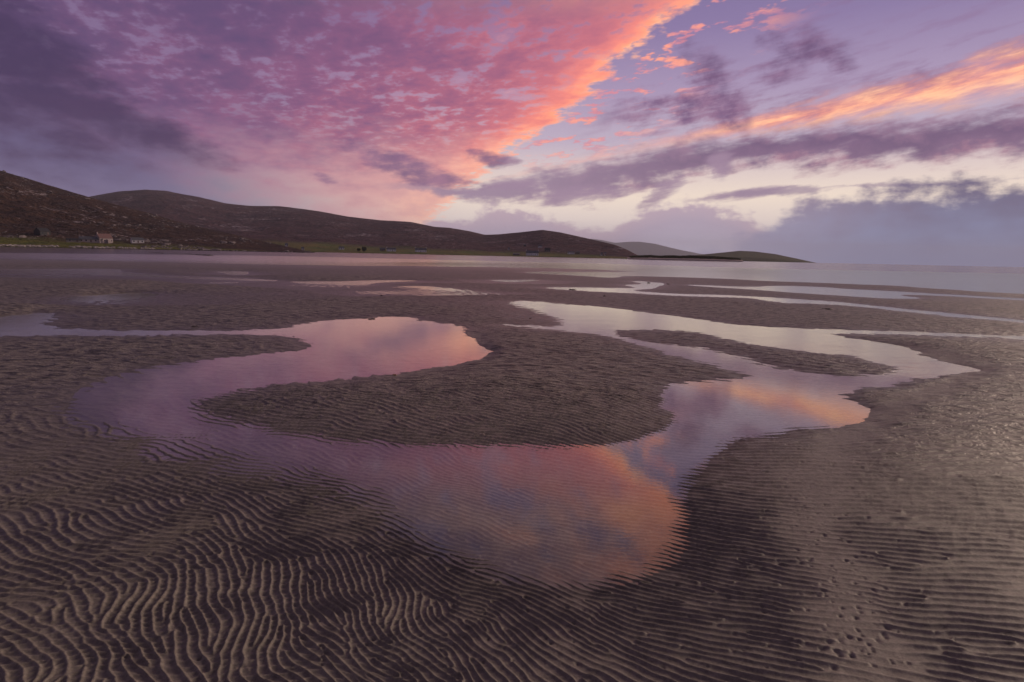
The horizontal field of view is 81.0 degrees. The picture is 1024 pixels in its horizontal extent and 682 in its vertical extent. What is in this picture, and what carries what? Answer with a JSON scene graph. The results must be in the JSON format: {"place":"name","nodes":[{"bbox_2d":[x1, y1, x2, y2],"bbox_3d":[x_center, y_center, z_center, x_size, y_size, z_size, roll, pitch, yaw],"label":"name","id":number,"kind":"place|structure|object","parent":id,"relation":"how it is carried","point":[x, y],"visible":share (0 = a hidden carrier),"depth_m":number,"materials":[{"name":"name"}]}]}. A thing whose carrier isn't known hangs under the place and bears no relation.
{"place":"outdoors","nodes":[
{"label":"outdoors","id":0,"kind":"place"},
{"bbox_2d":[0,171,308,251],"bbox_3d":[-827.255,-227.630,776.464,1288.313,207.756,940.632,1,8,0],"label":"hillside","id":1,"kind":"structure","parent":0,"point":[59,214],"depth_m":639.03,"materials":[{"name":"green plant"}]},
{"bbox_2d":[34,227,50,235],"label":"barn","id":2,"kind":"structure","parent":1,"relation":"on","point":[41,231],"depth_m":511.08,"materials":[{"name":"metal"}]},
{"bbox_2d":[66,238,80,242],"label":"shed","id":3,"kind":"structure","parent":1,"relation":"on","point":[77,240],"depth_m":486.03,"materials":[{"name":"stone"}]},
{"bbox_2d":[79,235,102,242],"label":"cottage","id":4,"kind":"structure","parent":1,"relation":"on","point":[91,239],"depth_m":505.22,"materials":[{"name":"stone"}]},
{"bbox_2d":[95,232,112,242],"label":"cottage","id":5,"kind":"structure","parent":1,"relation":"on","point":[107,238],"depth_m":511.96,"materials":[{"name":"white paint"}]},
{"bbox_2d":[130,237,143,242],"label":"cottage","id":6,"kind":"structure","parent":1,"relation":"on","point":[136,240],"depth_m":535.23,"materials":[{"name":"paint"}]},
{"bbox_2d":[0,244,292,251],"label":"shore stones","id":7,"kind":"object","parent":1,"relation":"on","point":[90,247],"visible":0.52,"depth_m":450.51,"materials":[{"name":"grey stone"}]},
{"bbox_2d":[0,170,310,251],"bbox_3d":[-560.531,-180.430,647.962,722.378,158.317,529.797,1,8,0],"label":"hillside boulders","id":8,"kind":"object","parent":1,"relation":"on","point":[147,241],"visible":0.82,"depth_m":580.10,"materials":[{"name":"grey stone"}]},
{"bbox_2d":[90,190,635,258],"bbox_3d":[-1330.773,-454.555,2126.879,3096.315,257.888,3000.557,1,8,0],"label":"hill range","id":9,"kind":"structure","parent":0,"point":[311,230],"depth_m":1501.53,"materials":[{"name":"green plant"}]},
{"bbox_2d":[415,247,426,251],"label":"cottage","id":10,"kind":"structure","parent":9,"relation":"on","point":[420,249],"depth_m":886.41,"materials":[{"name":"stone"}]},
{"bbox_2d":[526,250,538,255],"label":"cottage","id":11,"kind":"structure","parent":9,"relation":"on","point":[534,253],"depth_m":852.09,"materials":[{"name":"stone"}]},
{"bbox_2d":[0,247,1023,681],"bbox_3d":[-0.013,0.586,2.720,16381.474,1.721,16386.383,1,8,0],"label":"beach sand","id":12,"kind":"structure","parent":0,"point":[532,505],"depth_m":4.41,"materials":[{"name":"brown sand"}]},
{"bbox_2d":[0,246,314,252],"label":"weedy shore rocks","id":13,"kind":"object","parent":12,"relation":"on","point":[176,249],"visible":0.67,"depth_m":494.01,"materials":[{"name":"brown stone"}]},
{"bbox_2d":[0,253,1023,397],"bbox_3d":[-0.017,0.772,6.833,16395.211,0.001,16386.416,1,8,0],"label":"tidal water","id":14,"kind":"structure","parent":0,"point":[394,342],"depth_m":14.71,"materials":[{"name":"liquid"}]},
{"bbox_2d":[0,0,1023,266],"label":"sky","id":15,"kind":"structure","parent":0,"point":[817,131],"materials":[{"name":"purple"}]},
{"bbox_2d":[592,239,702,255],"bbox_3d":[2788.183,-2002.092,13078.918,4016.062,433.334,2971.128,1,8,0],"label":"distant hill","id":16,"kind":"structure","parent":0,"point":[640,248],"depth_m":12827.57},
{"bbox_2d":[627,257,742,261],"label":"sand dune","id":17,"kind":"structure","parent":0,"point":[684,259],"depth_m":601.55,"materials":[{"name":"beige sand"}]},
{"bbox_2d":[629,255,740,259],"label":"marram grass","id":18,"kind":"structure","parent":17,"relation":"on","point":[678,256],"depth_m":613.51,"materials":[{"name":"green plant"}]},
{"bbox_2d":[694,251,814,262],"bbox_3d":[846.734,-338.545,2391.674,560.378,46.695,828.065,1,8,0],"label":"headland","id":19,"kind":"structure","parent":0,"point":[754,256],"depth_m":2189.61,"materials":[{"name":"green plant"}]}
]}

